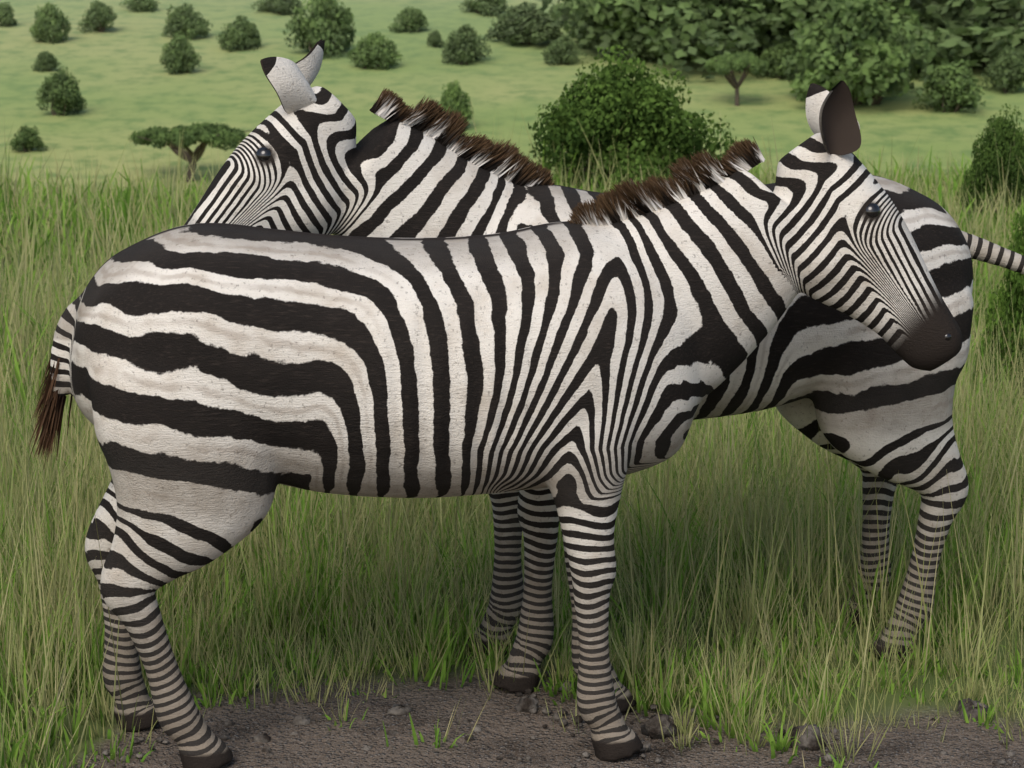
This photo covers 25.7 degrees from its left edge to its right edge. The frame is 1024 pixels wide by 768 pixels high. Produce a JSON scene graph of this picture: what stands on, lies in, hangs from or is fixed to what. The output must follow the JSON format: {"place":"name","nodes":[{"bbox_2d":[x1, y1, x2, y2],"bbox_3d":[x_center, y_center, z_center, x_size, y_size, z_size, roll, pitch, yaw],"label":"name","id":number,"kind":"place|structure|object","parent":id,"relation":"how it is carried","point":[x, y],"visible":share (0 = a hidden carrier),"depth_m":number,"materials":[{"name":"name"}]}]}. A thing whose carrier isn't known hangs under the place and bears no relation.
{"place":"outdoors","nodes":[
{"label":"outdoors","id":0,"kind":"place"},
{"bbox_2d":[0,284,1023,767],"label":"grass","id":1,"kind":"structure","parent":0,"point":[304,596],"depth_m":6.59,"materials":[{"name":"green plant"}]},
{"bbox_2d":[0,0,1023,767],"bbox_3d":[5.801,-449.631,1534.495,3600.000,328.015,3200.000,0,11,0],"label":"ground","id":2,"kind":"structure","parent":0,"point":[128,84],"depth_m":86.93,"materials":[{"name":"green plant"}]},
{"bbox_2d":[0,1,17,27],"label":"bush","id":3,"kind":"object","parent":2,"relation":"on","point":[7,19],"visible":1,"depth_m":116.24,"materials":[{"name":"green plant"}]},
{"bbox_2d":[9,125,47,151],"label":"bush","id":4,"kind":"object","parent":2,"relation":"on","point":[26,137],"visible":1,"depth_m":86.13,"materials":[{"name":"green plant"}]},
{"bbox_2d":[7,213,59,229],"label":"grass","id":5,"kind":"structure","parent":2,"relation":"on","point":[29,223],"depth_m":15.65,"materials":[{"name":"green plant"}]},
{"bbox_2d":[31,51,61,71],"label":"bush","id":6,"kind":"object","parent":2,"relation":"on","point":[47,61],"visible":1,"depth_m":103.46,"materials":[{"name":"green plant"}]},
{"bbox_2d":[28,1,72,43],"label":"bush","id":7,"kind":"object","parent":2,"relation":"on","point":[51,22],"visible":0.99,"depth_m":111.09,"materials":[{"name":"green plant"}]},
{"bbox_2d":[35,66,86,115],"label":"bush","id":8,"kind":"object","parent":2,"relation":"on","point":[64,97],"visible":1,"depth_m":92.99,"materials":[{"name":"green plant"}]},
{"bbox_2d":[76,0,117,32],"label":"bush","id":9,"kind":"object","parent":2,"relation":"on","point":[98,12],"visible":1,"depth_m":114.04,"materials":[{"name":"green plant"}]},
{"bbox_2d":[119,0,160,11],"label":"bush","id":10,"kind":"object","parent":2,"relation":"on","point":[142,5],"visible":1,"depth_m":120.91,"materials":[{"name":"green plant"}]},
{"bbox_2d":[159,33,200,74],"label":"bush","id":11,"kind":"object","parent":2,"relation":"on","point":[181,56],"visible":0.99,"depth_m":102.38,"materials":[{"name":"green plant"}]},
{"bbox_2d":[161,3,212,38],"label":"bush","id":12,"kind":"object","parent":2,"relation":"on","point":[182,20],"visible":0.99,"depth_m":111.62,"materials":[{"name":"green plant"}]},
{"bbox_2d":[128,121,251,181],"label":"acacia","id":13,"kind":"object","parent":2,"relation":"on","point":[209,134],"visible":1,"depth_m":80.32,"materials":[{"name":"green plant"}]},
{"bbox_2d":[216,15,261,51],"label":"bush","id":14,"kind":"object","parent":2,"relation":"on","point":[242,32],"visible":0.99,"depth_m":108.54,"materials":[{"name":"green plant"}]},
{"bbox_2d":[251,0,304,14],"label":"bush","id":15,"kind":"object","parent":2,"relation":"on","point":[281,7],"visible":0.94,"depth_m":119.80,"materials":[{"name":"green plant"}]},
{"bbox_2d":[283,0,355,57],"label":"bush","id":16,"kind":"object","parent":2,"relation":"on","point":[318,24],"visible":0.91,"depth_m":106.37,"materials":[{"name":"green plant"}]},
{"bbox_2d":[347,31,402,69],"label":"bush","id":17,"kind":"object","parent":2,"relation":"on","point":[372,50],"visible":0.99,"depth_m":103.21,"materials":[{"name":"green plant"}]},
{"bbox_2d":[388,6,428,32],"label":"bush","id":18,"kind":"object","parent":2,"relation":"on","point":[414,19],"visible":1,"depth_m":113.35,"materials":[{"name":"green plant"}]},
{"bbox_2d":[426,30,444,47],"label":"bush","id":19,"kind":"object","parent":2,"relation":"on","point":[434,39],"visible":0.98,"depth_m":108.75,"materials":[{"name":"green plant"}]},
{"bbox_2d":[439,80,473,125],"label":"bush","id":20,"kind":"object","parent":2,"relation":"on","point":[451,98],"visible":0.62,"depth_m":89.78,"materials":[{"name":"green plant"}]},
{"bbox_2d":[440,24,491,64],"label":"bush","id":21,"kind":"object","parent":2,"relation":"on","point":[464,42],"visible":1,"depth_m":104.28,"materials":[{"name":"green plant"}]},
{"bbox_2d":[458,0,508,16],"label":"bush","id":22,"kind":"object","parent":2,"relation":"on","point":[487,7],"visible":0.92,"depth_m":119.23,"materials":[{"name":"green plant"}]},
{"bbox_2d":[29,81,961,767],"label":"zebra","id":23,"kind":"object","parent":2,"relation":"on","point":[219,381],"visible":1,"depth_m":5.34,"materials":[{"name":"multicoloured"}]},
{"bbox_2d":[482,2,564,44],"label":"bush","id":24,"kind":"object","parent":2,"relation":"on","point":[524,23],"visible":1,"depth_m":109.04,"materials":[{"name":"green plant"}]},
{"bbox_2d":[70,670,1015,767],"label":"dirt clods and pebbles","id":25,"kind":"object","parent":2,"relation":"on","point":[651,727],"visible":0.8,"depth_m":5.72,"materials":[{"name":"brown soil"}]},
{"bbox_2d":[548,1,574,26],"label":"bush","id":26,"kind":"object","parent":2,"relation":"on","point":[562,21],"depth_m":115.41,"materials":[{"name":"green plant"}]},
{"bbox_2d":[541,35,586,65],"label":"bush","id":27,"kind":"object","parent":2,"relation":"on","point":[559,51],"visible":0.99,"depth_m":103.91,"materials":[{"name":"green plant"}]},
{"bbox_2d":[184,39,1023,693],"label":"zebra","id":28,"kind":"object","parent":2,"relation":"on","point":[868,403],"visible":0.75,"depth_m":6.01,"materials":[{"name":"multicoloured"}]},
{"bbox_2d":[574,2,634,55],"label":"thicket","id":29,"kind":"object","parent":2,"relation":"on","point":[606,39],"visible":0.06,"depth_m":104.97,"materials":[{"name":"green plant"}]},
{"bbox_2d":[536,0,698,49],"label":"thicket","id":30,"kind":"object","parent":2,"relation":"on","point":[581,10],"visible":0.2,"depth_m":104.69,"materials":[{"name":"green plant"}]},
{"bbox_2d":[528,45,737,192],"bbox_3d":[0.894,-1.839,17.460,1.652,1.580,1.791,9,14,39],"label":"bush","id":31,"kind":"object","parent":2,"relation":"on","point":[607,102],"visible":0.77,"depth_m":17.12,"materials":[{"name":"green plant"}]},
{"bbox_2d":[553,0,716,64],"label":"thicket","id":32,"kind":"object","parent":2,"relation":"on","point":[571,23],"visible":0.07,"depth_m":105.50,"materials":[{"name":"green plant"}]},
{"bbox_2d":[565,0,721,59],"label":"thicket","id":33,"kind":"object","parent":2,"relation":"on","point":[621,24],"visible":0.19,"depth_m":103.72,"materials":[{"name":"green plant"}]},
{"bbox_2d":[611,22,683,63],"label":"bush","id":34,"kind":"object","parent":2,"relation":"on","point":[646,53],"visible":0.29,"depth_m":104.16,"materials":[{"name":"green plant"}]},
{"bbox_2d":[640,0,783,57],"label":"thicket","id":35,"kind":"object","parent":2,"relation":"on","point":[775,10],"visible":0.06,"depth_m":100.60,"materials":[{"name":"green plant"}]},
{"bbox_2d":[639,0,830,81],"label":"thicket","id":36,"kind":"object","parent":2,"relation":"on","point":[703,21],"visible":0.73,"depth_m":100.10,"materials":[{"name":"green plant"}]},
{"bbox_2d":[704,50,769,105],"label":"acacia","id":37,"kind":"object","parent":2,"relation":"on","point":[739,62],"visible":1,"depth_m":94.10,"materials":[{"name":"green plant"}]},
{"bbox_2d":[690,1,807,60],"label":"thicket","id":38,"kind":"object","parent":2,"relation":"on","point":[766,36],"visible":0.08,"depth_m":101.71,"materials":[{"name":"green plant"}]},
{"bbox_2d":[754,41,801,78],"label":"bush","id":39,"kind":"object","parent":2,"relation":"on","point":[773,57],"visible":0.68,"depth_m":100.40,"materials":[{"name":"green plant"}]},
{"bbox_2d":[757,0,938,49],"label":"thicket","id":40,"kind":"object","parent":2,"relation":"on","point":[831,4],"visible":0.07,"depth_m":100.98,"materials":[{"name":"green plant"}]},
{"bbox_2d":[781,0,936,105],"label":"bush","id":41,"kind":"object","parent":2,"relation":"on","point":[857,51],"visible":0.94,"depth_m":93.47,"materials":[{"name":"green plant"}]},
{"bbox_2d":[882,0,938,31],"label":"thicket","id":42,"kind":"object","parent":2,"relation":"on","point":[916,3],"visible":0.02,"depth_m":102.43,"materials":[{"name":"green plant"}]},
{"bbox_2d":[888,30,940,80],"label":"bush","id":43,"kind":"object","parent":2,"relation":"on","point":[913,73],"visible":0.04,"depth_m":100.31,"materials":[{"name":"green plant"}]},
{"bbox_2d":[912,59,985,112],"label":"bush","id":44,"kind":"object","parent":2,"relation":"on","point":[954,85],"visible":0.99,"depth_m":92.71,"materials":[{"name":"green plant"}]},
{"bbox_2d":[881,0,1023,72],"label":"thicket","id":45,"kind":"object","parent":2,"relation":"on","point":[947,40],"visible":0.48,"depth_m":99.62,"materials":[{"name":"green plant"}]},
{"bbox_2d":[919,2,1014,66],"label":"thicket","id":46,"kind":"object","parent":2,"relation":"on","point":[979,39],"visible":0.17,"depth_m":100.73,"materials":[{"name":"green plant"}]},
{"bbox_2d":[958,46,986,68],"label":"bush","id":47,"kind":"object","parent":2,"relation":"on","point":[979,59],"visible":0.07,"depth_m":102.63,"materials":[{"name":"green plant"}]},
{"bbox_2d":[939,0,1023,61],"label":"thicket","id":48,"kind":"object","parent":2,"relation":"on","point":[1014,13],"visible":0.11,"depth_m":100.68,"materials":[{"name":"green plant"}]},
{"bbox_2d":[956,103,1023,223],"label":"bush","id":49,"kind":"object","parent":2,"relation":"on","point":[1006,139],"visible":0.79,"depth_m":16.48,"materials":[{"name":"green plant"}]},
{"bbox_2d":[974,208,1023,412],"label":"bush","id":50,"kind":"object","parent":2,"relation":"on","point":[1016,301],"visible":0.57,"depth_m":9.31,"materials":[{"name":"green plant"}]},
{"bbox_2d":[978,47,1023,93],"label":"bush","id":51,"kind":"object","parent":2,"relation":"on","point":[1006,70],"visible":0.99,"depth_m":97.06,"materials":[{"name":"green plant"}]},
{"bbox_2d":[0,103,1023,294],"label":"grass","id":52,"kind":"structure","parent":0,"point":[927,187],"depth_m":15.76,"materials":[{"name":"green plant"}]},
{"bbox_2d":[0,159,1023,456],"bbox_3d":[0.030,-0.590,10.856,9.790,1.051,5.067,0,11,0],"label":"grass","id":53,"kind":"structure","parent":0,"point":[34,305],"depth_m":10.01,"materials":[{"name":"green plant"}]}
]}

